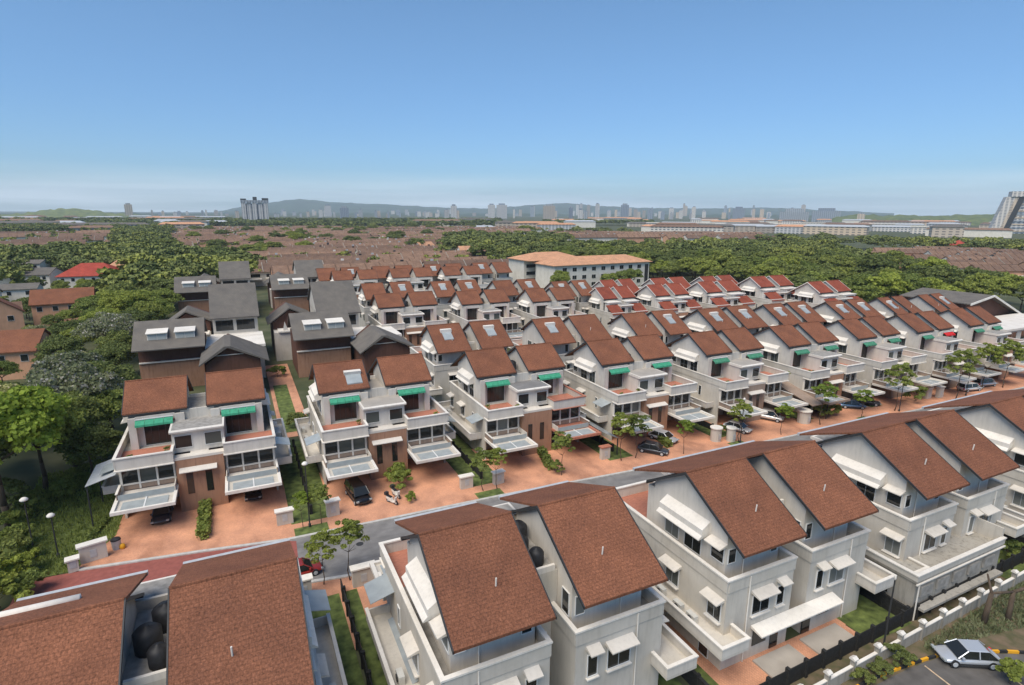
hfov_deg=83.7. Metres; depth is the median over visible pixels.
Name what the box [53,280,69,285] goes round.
tree
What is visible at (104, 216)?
block
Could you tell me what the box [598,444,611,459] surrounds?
gate pillar
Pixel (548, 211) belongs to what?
tower block
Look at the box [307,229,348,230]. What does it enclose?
terrace row
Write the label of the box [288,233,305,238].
tree
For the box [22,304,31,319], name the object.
tree
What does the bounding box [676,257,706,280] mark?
tree
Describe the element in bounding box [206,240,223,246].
tree
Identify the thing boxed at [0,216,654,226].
horizon tree belt
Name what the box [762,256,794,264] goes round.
tree
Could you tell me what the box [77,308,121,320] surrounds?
tree
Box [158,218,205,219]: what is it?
block
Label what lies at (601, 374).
semi detached house
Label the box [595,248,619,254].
tree
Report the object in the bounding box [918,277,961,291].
tree
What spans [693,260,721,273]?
tree
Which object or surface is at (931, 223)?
block
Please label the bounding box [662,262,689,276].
tree
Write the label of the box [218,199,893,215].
hill range
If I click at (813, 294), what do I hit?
semi detached house
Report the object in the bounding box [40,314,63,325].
tree
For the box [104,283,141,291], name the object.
tree
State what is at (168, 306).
tree
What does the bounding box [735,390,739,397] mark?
window
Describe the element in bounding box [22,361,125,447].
tree
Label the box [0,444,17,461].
tree
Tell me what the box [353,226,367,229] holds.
tree
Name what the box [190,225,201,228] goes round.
tree
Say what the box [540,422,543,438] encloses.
slot window
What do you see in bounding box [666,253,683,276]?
tree
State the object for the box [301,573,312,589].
gate pillar
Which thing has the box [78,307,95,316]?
tree
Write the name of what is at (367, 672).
fence
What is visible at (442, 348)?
semi detached house
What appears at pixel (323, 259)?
terrace row
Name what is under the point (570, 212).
tower block
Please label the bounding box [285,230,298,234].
tree
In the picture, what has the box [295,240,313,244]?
tree
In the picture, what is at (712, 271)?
tree
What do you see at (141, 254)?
woods
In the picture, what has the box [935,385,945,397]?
gate pillar
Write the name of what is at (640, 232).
terrace row
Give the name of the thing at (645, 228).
block
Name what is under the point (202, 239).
terrace row
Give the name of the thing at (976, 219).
dark ridge
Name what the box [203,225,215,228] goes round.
tree
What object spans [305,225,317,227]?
tree
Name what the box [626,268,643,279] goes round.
tree
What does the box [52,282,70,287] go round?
tree
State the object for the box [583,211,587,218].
tower block
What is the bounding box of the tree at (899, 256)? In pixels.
[886,250,913,267]
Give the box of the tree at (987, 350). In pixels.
[975,342,1004,388]
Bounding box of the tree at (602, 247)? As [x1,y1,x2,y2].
[595,243,613,250]
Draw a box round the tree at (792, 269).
[783,264,807,275]
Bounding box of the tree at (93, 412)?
[63,390,105,466]
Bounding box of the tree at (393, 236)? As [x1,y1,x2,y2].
[385,234,402,237]
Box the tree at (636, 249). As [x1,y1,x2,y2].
[626,246,646,252]
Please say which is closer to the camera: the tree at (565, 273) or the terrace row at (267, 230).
the tree at (565, 273)
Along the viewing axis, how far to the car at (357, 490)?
64.45 m
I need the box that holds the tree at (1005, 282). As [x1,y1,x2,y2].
[964,272,1018,293]
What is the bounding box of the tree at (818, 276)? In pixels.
[794,271,833,280]
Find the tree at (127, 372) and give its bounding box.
[86,360,141,427]
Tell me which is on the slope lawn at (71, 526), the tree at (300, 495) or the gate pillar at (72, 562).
the gate pillar at (72, 562)
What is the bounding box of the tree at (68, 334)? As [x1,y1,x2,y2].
[57,327,97,342]
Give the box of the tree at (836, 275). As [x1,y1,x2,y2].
[804,267,846,280]
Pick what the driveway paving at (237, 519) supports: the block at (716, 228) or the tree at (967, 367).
the tree at (967, 367)
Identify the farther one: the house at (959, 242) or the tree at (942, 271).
the house at (959, 242)
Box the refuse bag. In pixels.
[119,543,125,548]
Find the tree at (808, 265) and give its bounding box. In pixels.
[802,262,821,268]
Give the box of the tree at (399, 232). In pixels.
[388,230,405,235]
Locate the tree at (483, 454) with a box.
[469,447,492,489]
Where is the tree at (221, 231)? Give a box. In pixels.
[215,229,230,233]
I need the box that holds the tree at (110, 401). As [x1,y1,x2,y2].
[89,388,122,448]
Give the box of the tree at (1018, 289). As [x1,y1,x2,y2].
[1002,283,1023,311]
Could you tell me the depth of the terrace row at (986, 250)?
415.93 m
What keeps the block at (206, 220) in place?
on the ground at (22, 465)
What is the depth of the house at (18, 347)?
110.70 m
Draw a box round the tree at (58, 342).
[31,333,87,362]
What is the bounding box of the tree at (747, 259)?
[739,256,756,264]
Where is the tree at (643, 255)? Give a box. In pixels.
[628,251,652,264]
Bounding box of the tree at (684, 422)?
[676,419,695,453]
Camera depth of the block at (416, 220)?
1205.84 m
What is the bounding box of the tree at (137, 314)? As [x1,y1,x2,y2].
[120,307,157,320]
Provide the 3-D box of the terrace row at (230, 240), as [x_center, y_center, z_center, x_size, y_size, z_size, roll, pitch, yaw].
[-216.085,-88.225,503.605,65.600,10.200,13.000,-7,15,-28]
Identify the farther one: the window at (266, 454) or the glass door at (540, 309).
the glass door at (540, 309)
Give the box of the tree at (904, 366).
[883,362,917,410]
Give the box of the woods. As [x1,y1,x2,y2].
[0,220,1023,289]
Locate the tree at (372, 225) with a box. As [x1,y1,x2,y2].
[367,224,377,227]
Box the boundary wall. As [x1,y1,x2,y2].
[798,569,1023,684]
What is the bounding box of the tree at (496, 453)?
[487,447,507,487]
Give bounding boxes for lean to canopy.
[85,459,115,526]
[378,616,417,683]
[589,421,617,454]
[781,381,827,422]
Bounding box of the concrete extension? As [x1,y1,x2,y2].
[865,518,1006,620]
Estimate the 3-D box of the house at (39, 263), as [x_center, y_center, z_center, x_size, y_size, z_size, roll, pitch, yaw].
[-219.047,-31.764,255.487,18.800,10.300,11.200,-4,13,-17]
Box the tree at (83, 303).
[71,295,103,312]
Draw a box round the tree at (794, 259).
[780,255,804,264]
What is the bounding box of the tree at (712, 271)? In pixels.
[703,267,728,276]
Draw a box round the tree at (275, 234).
[268,232,285,236]
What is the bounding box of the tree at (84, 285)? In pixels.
[79,282,97,290]
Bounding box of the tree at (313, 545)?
[304,528,336,584]
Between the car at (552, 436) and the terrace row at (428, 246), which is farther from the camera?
the terrace row at (428, 246)
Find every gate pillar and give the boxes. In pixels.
[64,554,79,572]
[75,536,107,564]
[274,506,293,525]
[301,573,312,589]
[324,496,340,517]
[349,560,374,587]
[458,472,474,489]
[491,468,505,484]
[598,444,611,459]
[710,425,722,441]
[726,425,736,441]
[797,407,812,423]
[923,386,933,398]
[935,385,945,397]
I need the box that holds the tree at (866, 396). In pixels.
[853,389,873,416]
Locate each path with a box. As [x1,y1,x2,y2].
[265,364,305,436]
[665,622,733,684]
[720,620,854,684]
[832,618,845,625]
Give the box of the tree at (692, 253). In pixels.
[680,250,707,278]
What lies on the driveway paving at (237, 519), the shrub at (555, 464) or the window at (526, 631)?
the shrub at (555, 464)
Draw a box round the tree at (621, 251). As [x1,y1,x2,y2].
[617,249,634,254]
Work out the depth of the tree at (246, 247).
337.74 m
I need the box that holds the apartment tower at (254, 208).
[240,197,268,219]
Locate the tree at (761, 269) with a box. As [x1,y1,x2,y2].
[747,264,784,276]
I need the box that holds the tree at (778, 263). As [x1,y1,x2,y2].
[765,260,787,267]
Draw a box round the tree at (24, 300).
[11,297,28,318]
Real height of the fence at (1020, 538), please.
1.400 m
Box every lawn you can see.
[0,467,122,576]
[273,384,296,432]
[280,441,326,524]
[294,522,328,535]
[311,593,364,684]
[346,588,387,684]
[446,435,492,486]
[474,488,503,498]
[579,435,632,460]
[658,673,681,684]
[687,422,726,436]
[694,664,718,684]
[728,441,742,444]
[778,407,813,418]
[837,594,911,641]
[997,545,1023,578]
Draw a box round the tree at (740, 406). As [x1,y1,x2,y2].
[727,399,753,441]
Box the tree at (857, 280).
[842,274,871,291]
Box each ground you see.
[0,211,1023,684]
[790,576,1023,684]
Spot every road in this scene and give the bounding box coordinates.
[9,541,297,605]
[290,388,1023,579]
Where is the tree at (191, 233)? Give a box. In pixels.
[185,231,201,235]
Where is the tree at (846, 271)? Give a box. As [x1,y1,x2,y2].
[829,266,857,279]
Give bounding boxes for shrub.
[0,509,26,530]
[0,522,36,547]
[0,528,41,559]
[0,559,22,574]
[0,571,34,607]
[1,476,39,511]
[1,546,43,573]
[10,568,49,588]
[12,489,50,515]
[65,450,106,472]
[83,482,102,495]
[98,445,117,458]
[266,365,286,376]
[285,412,308,426]
[383,462,405,476]
[386,469,413,488]
[404,491,415,500]
[550,459,564,471]
[811,404,831,416]
[823,404,841,413]
[849,667,876,684]
[866,656,893,678]
[883,642,917,666]
[902,385,928,400]
[995,657,1023,683]
[1000,539,1023,556]
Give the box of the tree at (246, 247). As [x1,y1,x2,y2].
[237,244,266,250]
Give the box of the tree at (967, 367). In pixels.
[943,348,981,398]
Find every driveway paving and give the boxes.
[80,364,1023,567]
[312,577,386,649]
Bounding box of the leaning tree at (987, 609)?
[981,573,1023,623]
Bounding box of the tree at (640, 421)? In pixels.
[627,414,652,457]
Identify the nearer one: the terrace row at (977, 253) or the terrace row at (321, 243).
the terrace row at (977, 253)
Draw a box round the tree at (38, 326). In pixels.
[24,324,48,328]
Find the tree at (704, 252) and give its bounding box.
[693,248,717,271]
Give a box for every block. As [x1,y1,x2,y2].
[0,219,42,220]
[0,221,59,223]
[2,216,37,217]
[59,222,149,230]
[60,221,85,222]
[69,225,112,231]
[87,216,121,217]
[124,203,132,215]
[129,215,151,217]
[145,217,183,218]
[154,219,175,221]
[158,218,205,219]
[159,222,204,232]
[160,220,228,225]
[177,220,209,225]
[195,216,225,217]
[235,210,238,217]
[319,209,322,216]
[324,205,330,216]
[340,206,348,217]
[359,209,362,216]
[412,219,460,225]
[444,209,448,217]
[451,204,456,218]
[457,218,491,224]
[471,225,493,226]
[488,204,494,217]
[494,221,514,225]
[496,203,506,218]
[512,221,540,226]
[530,206,533,216]
[537,223,575,230]
[539,221,558,222]
[543,204,554,218]
[564,220,595,227]
[569,207,572,218]
[578,208,582,218]
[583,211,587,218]
[587,217,603,219]
[595,203,598,216]
[604,217,634,219]
[620,203,628,216]
[629,222,645,226]
[633,208,637,217]
[641,224,655,231]
[647,209,652,219]
[649,225,723,231]
[656,222,699,224]
[660,211,664,219]
[669,207,673,218]
[679,210,682,218]
[690,218,701,222]
[691,206,695,218]
[700,218,719,219]
[700,224,734,231]
[710,220,749,222]
[725,223,775,224]
[729,219,763,221]
[732,207,744,218]
[732,224,763,231]
[755,225,776,232]
[759,208,763,217]
[765,220,777,223]
[774,225,803,233]
[779,209,808,221]
[782,220,802,223]
[803,224,869,235]
[808,222,844,222]
[811,208,840,221]
[816,219,831,221]
[823,223,871,230]
[842,219,869,222]
[857,212,864,218]
[861,220,910,222]
[871,225,910,231]
[895,223,924,225]
[911,220,956,222]
[911,221,940,225]
[925,227,1013,237]
[926,222,959,225]
[928,225,964,237]
[940,224,968,227]
[956,221,971,225]
[979,224,989,227]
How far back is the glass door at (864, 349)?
103.71 m
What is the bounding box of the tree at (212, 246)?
[203,245,221,250]
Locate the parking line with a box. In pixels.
[925,666,1021,684]
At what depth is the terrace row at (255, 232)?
625.67 m
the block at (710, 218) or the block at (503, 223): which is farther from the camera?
the block at (710, 218)
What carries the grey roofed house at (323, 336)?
on the ground at (22, 465)
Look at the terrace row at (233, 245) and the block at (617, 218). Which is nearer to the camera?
the terrace row at (233, 245)
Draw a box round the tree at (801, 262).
[798,261,817,265]
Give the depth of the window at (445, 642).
32.74 m
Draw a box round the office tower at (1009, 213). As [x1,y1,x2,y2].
[988,191,1023,233]
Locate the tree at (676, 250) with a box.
[667,248,688,272]
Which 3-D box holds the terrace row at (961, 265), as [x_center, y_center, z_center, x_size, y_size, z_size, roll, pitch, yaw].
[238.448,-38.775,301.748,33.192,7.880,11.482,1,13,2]
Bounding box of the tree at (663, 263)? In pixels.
[655,260,669,277]
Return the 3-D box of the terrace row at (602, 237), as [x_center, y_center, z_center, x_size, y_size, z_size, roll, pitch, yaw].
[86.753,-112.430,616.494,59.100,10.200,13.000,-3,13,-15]
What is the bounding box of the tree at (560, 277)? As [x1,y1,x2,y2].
[549,273,569,282]
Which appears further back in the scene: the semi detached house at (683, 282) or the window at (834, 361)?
the semi detached house at (683, 282)
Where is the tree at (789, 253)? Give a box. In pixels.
[777,252,803,256]
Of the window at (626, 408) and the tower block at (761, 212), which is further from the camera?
the tower block at (761, 212)
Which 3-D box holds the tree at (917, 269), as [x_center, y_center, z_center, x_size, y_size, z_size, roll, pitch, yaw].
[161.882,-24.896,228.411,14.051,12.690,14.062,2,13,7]
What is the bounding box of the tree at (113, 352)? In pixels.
[84,340,137,364]
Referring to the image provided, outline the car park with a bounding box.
[877,654,1023,684]
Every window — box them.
[7,315,14,320]
[20,354,28,361]
[36,307,42,311]
[52,306,58,310]
[122,470,138,483]
[140,467,156,480]
[158,464,173,477]
[174,434,192,448]
[186,472,194,493]
[204,430,221,444]
[205,469,213,490]
[215,320,233,331]
[223,281,233,283]
[227,453,241,466]
[236,280,247,282]
[236,318,254,329]
[243,451,257,463]
[250,274,259,277]
[259,448,272,460]
[325,442,337,453]
[339,439,351,451]
[349,314,356,324]
[353,437,364,448]
[365,411,379,423]
[377,445,382,463]
[389,407,402,419]
[392,442,397,460]
[397,604,400,628]
[403,317,409,323]
[408,429,418,439]
[411,654,418,674]
[415,316,422,322]
[420,427,430,437]
[429,353,432,362]
[433,425,442,435]
[441,636,448,654]
[449,375,457,384]
[461,406,464,416]
[463,383,467,392]
[469,384,473,397]
[484,314,489,319]
[487,421,495,431]
[494,313,499,318]
[498,419,506,429]
[507,323,511,329]
[509,417,516,427]
[518,393,528,403]
[521,628,531,634]
[525,679,537,684]
[526,264,534,267]
[526,271,534,274]
[528,424,531,438]
[536,391,546,401]
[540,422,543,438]
[552,410,558,419]
[561,409,568,418]
[561,585,569,616]
[571,407,577,416]
[574,596,584,616]
[581,369,586,378]
[586,655,597,677]
[589,372,595,382]
[606,648,630,669]
[614,404,621,414]
[623,403,629,412]
[632,402,638,411]
[639,380,648,389]
[654,378,662,387]
[658,406,661,421]
[664,518,679,539]
[665,566,679,587]
[668,396,672,404]
[674,395,680,403]
[680,358,687,367]
[682,393,688,402]
[683,531,701,555]
[690,361,697,371]
[706,600,721,622]
[710,546,724,563]
[721,391,725,400]
[727,547,736,564]
[728,391,732,398]
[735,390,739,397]
[740,369,747,377]
[750,595,769,615]
[751,631,765,645]
[752,367,759,376]
[756,394,759,406]
[762,350,767,358]
[768,384,772,391]
[770,353,778,361]
[775,383,779,390]
[775,585,784,605]
[804,379,808,388]
[804,522,812,539]
[814,569,823,589]
[821,360,827,367]
[827,566,844,584]
[831,358,837,367]
[838,345,846,352]
[856,480,875,501]
[883,536,901,556]
[885,491,902,507]
[888,351,893,357]
[896,350,902,358]
[899,338,905,345]
[904,493,911,507]
[922,534,936,551]
[939,526,947,544]
[953,343,957,350]
[966,515,974,532]
[978,514,988,520]
[1007,331,1016,337]
[1012,491,1023,507]
[1013,453,1023,466]
[1020,330,1023,338]
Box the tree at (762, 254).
[750,251,775,257]
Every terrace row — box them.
[0,230,69,235]
[0,232,50,238]
[0,239,86,243]
[0,240,67,243]
[4,241,53,247]
[9,238,81,240]
[28,235,104,242]
[58,232,107,240]
[75,231,109,232]
[80,230,109,230]
[105,237,199,245]
[105,238,197,245]
[172,232,236,234]
[172,234,239,237]
[173,233,237,234]
[177,228,228,231]
[177,235,254,246]
[178,229,230,231]
[186,230,242,232]
[188,229,233,229]
[225,237,287,245]
[228,242,319,246]
[235,235,287,237]
[236,232,282,233]
[239,239,326,244]
[240,228,277,229]
[240,238,318,241]
[242,234,269,235]
[245,241,329,244]
[247,249,327,252]
[249,229,305,230]
[249,249,353,257]
[250,258,365,285]
[257,254,377,262]
[263,246,367,252]
[266,245,334,248]
[266,256,364,262]
[267,243,342,247]
[267,251,367,256]
[268,237,321,239]
[270,260,422,274]
[292,228,331,229]
[305,232,344,236]
[305,232,346,232]
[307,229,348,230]
[311,233,374,235]
[316,234,377,236]
[319,235,380,238]
[321,237,391,239]
[324,241,403,247]
[327,236,392,238]
[327,238,400,242]
[334,233,385,235]
[337,239,408,242]
[346,243,422,247]
[354,243,405,245]
[355,247,428,252]
[357,230,394,230]
[359,248,433,253]
[360,228,405,229]
[364,251,457,259]
[366,244,443,250]
[367,255,488,262]
[378,234,434,236]
[388,228,428,228]
[389,250,487,256]
[393,237,441,240]
[403,235,445,237]
[404,233,443,235]
[405,238,437,241]
[408,229,447,230]
[422,257,508,266]
[429,227,463,227]
[446,228,486,230]
[478,230,513,232]
[495,228,530,234]
[561,231,600,231]
[567,233,617,241]
[578,232,612,233]
[605,231,643,233]
[614,231,639,233]
[616,233,661,242]
[641,232,675,233]
[646,231,677,231]
[660,233,700,240]
[662,234,718,242]
[675,232,699,233]
[678,231,713,231]
[683,234,731,240]
[700,232,741,232]
[715,235,754,239]
[743,235,785,239]
[872,247,937,250]
[896,248,959,254]
[899,259,984,271]
[910,254,987,258]
[912,245,960,247]
[923,250,977,254]
[938,247,996,250]
[941,255,1006,259]
[948,261,997,270]
[954,251,1013,255]
[964,264,1023,275]
[965,248,1017,251]
[981,258,1023,264]
[989,253,1023,258]
[996,250,1023,253]
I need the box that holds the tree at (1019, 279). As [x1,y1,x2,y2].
[999,272,1023,295]
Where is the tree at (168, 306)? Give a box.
[133,297,175,313]
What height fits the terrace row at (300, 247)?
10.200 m
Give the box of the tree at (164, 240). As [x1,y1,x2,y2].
[157,238,184,243]
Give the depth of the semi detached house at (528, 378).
78.41 m
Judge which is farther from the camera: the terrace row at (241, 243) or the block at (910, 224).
the block at (910, 224)
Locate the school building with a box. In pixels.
[508,251,652,288]
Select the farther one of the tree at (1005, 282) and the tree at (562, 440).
the tree at (1005, 282)
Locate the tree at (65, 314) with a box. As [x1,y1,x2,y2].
[54,309,80,320]
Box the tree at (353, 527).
[328,518,369,579]
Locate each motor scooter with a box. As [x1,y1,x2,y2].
[384,491,397,504]
[390,484,400,498]
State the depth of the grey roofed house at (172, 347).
103.83 m
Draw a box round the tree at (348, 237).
[342,235,361,240]
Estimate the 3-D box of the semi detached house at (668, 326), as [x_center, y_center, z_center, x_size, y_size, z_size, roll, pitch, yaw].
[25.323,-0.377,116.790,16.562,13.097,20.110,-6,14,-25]
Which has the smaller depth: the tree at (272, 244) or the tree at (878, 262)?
the tree at (878, 262)
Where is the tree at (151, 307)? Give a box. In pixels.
[128,301,168,318]
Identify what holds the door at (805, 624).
in the semi detached house at (757, 547)
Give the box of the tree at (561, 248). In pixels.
[553,245,572,251]
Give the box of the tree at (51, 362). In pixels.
[23,350,104,383]
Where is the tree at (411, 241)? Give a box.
[404,238,424,244]
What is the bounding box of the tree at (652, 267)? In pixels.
[649,263,660,277]
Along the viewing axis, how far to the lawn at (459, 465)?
73.61 m
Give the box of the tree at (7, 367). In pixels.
[0,360,23,382]
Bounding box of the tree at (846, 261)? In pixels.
[814,254,857,269]
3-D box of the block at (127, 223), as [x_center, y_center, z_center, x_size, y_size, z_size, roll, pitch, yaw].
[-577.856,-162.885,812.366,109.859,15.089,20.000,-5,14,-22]
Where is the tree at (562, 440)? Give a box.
[551,431,575,474]
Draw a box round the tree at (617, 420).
[611,412,634,460]
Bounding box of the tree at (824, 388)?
[811,381,838,424]
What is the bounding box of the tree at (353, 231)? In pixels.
[347,229,361,232]
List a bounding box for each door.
[143,420,171,445]
[225,410,252,433]
[334,402,356,421]
[385,311,397,323]
[401,390,418,411]
[419,309,430,320]
[421,280,427,286]
[449,278,456,284]
[467,308,476,319]
[487,386,504,402]
[495,306,503,316]
[537,305,544,316]
[537,377,552,393]
[608,371,622,388]
[697,641,708,658]
[711,361,721,376]
[768,632,777,647]
[792,352,801,366]
[800,618,809,633]
[861,344,867,357]
[920,337,924,349]
[972,331,975,341]
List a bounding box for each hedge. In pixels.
[61,515,110,567]
[195,498,212,540]
[537,445,553,469]
[657,435,672,447]
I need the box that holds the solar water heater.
[0,593,81,616]
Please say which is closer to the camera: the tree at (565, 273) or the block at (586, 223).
the tree at (565, 273)
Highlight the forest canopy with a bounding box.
[526,235,884,256]
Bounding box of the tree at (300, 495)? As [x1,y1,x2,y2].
[291,490,310,524]
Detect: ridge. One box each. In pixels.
[0,212,949,217]
[832,214,994,225]
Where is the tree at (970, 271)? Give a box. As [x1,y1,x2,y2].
[949,266,1005,281]
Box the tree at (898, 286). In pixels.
[864,271,911,295]
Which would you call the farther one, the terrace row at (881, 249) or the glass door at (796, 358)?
the terrace row at (881, 249)
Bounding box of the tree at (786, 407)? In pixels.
[774,403,794,432]
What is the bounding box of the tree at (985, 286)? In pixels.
[950,278,1003,297]
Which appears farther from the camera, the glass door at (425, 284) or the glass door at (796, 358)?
the glass door at (425, 284)
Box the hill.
[0,208,137,217]
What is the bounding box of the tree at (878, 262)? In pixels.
[853,254,898,272]
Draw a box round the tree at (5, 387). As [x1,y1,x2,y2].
[0,383,17,392]
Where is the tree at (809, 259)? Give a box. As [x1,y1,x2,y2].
[799,256,815,262]
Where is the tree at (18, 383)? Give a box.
[1,381,23,385]
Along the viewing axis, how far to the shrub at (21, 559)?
50.47 m
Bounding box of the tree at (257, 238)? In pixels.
[245,235,267,240]
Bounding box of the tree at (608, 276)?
[600,273,617,280]
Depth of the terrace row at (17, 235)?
561.53 m
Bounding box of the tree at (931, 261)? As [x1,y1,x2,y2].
[906,256,949,268]
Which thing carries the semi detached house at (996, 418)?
on the ground at (22, 465)
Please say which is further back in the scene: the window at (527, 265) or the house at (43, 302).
the window at (527, 265)
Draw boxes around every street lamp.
[19,497,36,558]
[46,513,59,556]
[302,461,310,526]
[739,398,745,442]
[882,575,896,644]
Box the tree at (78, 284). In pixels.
[73,281,91,287]
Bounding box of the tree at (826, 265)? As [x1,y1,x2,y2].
[817,263,837,268]
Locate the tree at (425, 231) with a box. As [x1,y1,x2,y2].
[419,229,433,233]
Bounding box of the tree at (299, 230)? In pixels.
[294,228,306,231]
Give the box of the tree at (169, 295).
[151,288,185,319]
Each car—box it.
[150,505,173,524]
[243,489,261,501]
[298,557,323,575]
[344,476,371,505]
[551,431,558,442]
[637,440,669,456]
[647,429,679,442]
[722,419,752,434]
[760,407,784,422]
[802,405,830,412]
[839,398,867,409]
[852,396,880,406]
[930,638,1000,670]
[956,381,982,392]
[972,377,997,387]
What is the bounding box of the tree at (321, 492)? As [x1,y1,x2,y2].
[308,483,331,523]
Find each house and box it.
[0,267,63,288]
[0,282,44,301]
[0,298,25,329]
[0,328,56,379]
[0,538,346,684]
[1,259,50,267]
[12,301,22,311]
[28,287,95,325]
[55,263,118,287]
[99,367,291,517]
[131,317,268,386]
[170,282,262,337]
[174,275,216,310]
[201,261,250,283]
[264,260,323,307]
[266,280,363,360]
[269,273,309,311]
[287,310,414,377]
[294,353,460,484]
[315,267,359,281]
[329,269,378,299]
[358,281,414,326]
[363,480,698,684]
[366,291,446,353]
[371,265,412,287]
[385,267,433,291]
[409,319,513,401]
[416,241,433,245]
[423,263,461,280]
[426,279,481,317]
[437,265,488,289]
[438,342,601,459]
[445,288,522,339]
[456,246,469,249]
[470,262,512,282]
[486,278,539,313]
[508,314,611,383]
[514,287,585,338]
[544,280,592,313]
[563,334,714,440]
[586,286,647,330]
[591,278,639,299]
[607,309,692,358]
[615,440,896,670]
[634,283,701,319]
[637,276,690,298]
[666,327,808,424]
[681,305,768,335]
[686,280,755,308]
[689,275,738,286]
[736,275,795,309]
[752,321,884,411]
[753,301,826,330]
[788,280,858,307]
[797,409,1023,572]
[813,298,885,324]
[824,315,947,398]
[867,295,921,317]
[885,310,1001,388]
[899,287,1023,339]
[907,293,959,312]
[921,389,1023,536]
[937,306,1023,378]
[949,240,963,244]
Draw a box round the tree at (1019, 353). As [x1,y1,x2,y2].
[998,338,1023,387]
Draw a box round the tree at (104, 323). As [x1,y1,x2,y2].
[69,311,135,364]
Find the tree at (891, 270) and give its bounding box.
[877,267,905,296]
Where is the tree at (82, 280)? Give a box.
[76,278,93,283]
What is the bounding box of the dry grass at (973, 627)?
[924,581,1023,650]
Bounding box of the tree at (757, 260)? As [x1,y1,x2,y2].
[749,257,765,265]
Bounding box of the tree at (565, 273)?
[550,270,570,279]
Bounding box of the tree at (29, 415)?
[0,384,71,527]
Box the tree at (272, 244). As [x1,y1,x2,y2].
[260,241,284,246]
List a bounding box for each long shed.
[646,222,807,224]
[793,222,894,224]
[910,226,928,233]
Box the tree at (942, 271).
[923,265,965,278]
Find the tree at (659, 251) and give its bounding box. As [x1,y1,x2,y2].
[649,250,665,254]
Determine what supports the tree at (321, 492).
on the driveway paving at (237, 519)
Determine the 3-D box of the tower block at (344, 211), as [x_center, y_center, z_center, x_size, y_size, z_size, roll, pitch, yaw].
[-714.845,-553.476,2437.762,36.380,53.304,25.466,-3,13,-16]
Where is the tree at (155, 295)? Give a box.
[127,289,161,299]
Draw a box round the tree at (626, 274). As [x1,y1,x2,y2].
[615,270,633,278]
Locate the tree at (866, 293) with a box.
[849,284,884,301]
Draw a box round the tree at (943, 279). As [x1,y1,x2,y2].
[920,275,950,283]
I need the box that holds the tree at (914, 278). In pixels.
[882,272,932,296]
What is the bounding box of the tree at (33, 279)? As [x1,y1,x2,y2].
[27,276,47,284]
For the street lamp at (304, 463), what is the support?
on the verge lawn at (308, 530)
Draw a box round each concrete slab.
[752,644,804,677]
[799,623,853,653]
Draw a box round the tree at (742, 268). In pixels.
[721,261,750,282]
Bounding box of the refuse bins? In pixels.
[110,536,120,550]
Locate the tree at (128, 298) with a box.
[95,289,152,334]
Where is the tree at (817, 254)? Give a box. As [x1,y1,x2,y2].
[810,248,844,259]
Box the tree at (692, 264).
[689,257,701,279]
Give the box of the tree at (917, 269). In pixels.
[903,265,928,276]
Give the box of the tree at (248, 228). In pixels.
[241,226,254,229]
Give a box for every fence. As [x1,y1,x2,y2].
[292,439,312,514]
[340,578,372,684]
[452,441,481,478]
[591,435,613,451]
[681,669,708,684]
[695,420,713,429]
[759,548,1023,684]
[859,586,910,614]
[1004,534,1023,549]
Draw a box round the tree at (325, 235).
[317,233,333,236]
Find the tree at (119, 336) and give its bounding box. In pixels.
[92,330,131,350]
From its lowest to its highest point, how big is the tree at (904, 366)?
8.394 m
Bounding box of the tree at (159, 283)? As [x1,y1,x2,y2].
[143,277,173,290]
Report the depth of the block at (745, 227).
968.25 m
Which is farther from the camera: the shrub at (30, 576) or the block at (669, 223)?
the block at (669, 223)
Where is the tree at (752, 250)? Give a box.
[738,245,767,255]
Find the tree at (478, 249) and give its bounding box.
[466,244,496,255]
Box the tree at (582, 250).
[572,247,598,255]
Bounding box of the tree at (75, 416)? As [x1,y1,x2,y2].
[0,395,92,490]
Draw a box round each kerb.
[79,387,1023,570]
[311,573,351,583]
[857,649,1023,684]
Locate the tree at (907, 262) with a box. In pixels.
[899,257,929,270]
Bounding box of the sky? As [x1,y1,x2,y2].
[0,0,1023,215]
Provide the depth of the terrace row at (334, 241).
463.86 m
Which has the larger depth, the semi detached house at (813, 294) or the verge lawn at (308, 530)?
the semi detached house at (813, 294)
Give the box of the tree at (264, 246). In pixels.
[250,244,267,248]
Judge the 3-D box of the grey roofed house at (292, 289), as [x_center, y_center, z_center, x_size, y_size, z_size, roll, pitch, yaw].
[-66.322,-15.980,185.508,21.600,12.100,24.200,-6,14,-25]
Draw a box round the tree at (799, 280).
[788,275,823,286]
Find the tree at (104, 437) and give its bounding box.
[53,419,122,473]
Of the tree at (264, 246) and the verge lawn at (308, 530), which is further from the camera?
the tree at (264, 246)
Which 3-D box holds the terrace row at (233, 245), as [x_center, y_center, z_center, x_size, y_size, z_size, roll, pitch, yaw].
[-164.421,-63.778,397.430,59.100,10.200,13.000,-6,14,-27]
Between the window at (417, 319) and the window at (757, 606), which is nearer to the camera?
the window at (757, 606)
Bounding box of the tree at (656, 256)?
[647,251,670,277]
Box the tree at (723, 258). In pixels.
[702,249,735,267]
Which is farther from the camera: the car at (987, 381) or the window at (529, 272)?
the window at (529, 272)
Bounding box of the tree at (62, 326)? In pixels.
[47,319,85,334]
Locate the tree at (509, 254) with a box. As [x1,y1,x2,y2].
[496,251,520,258]

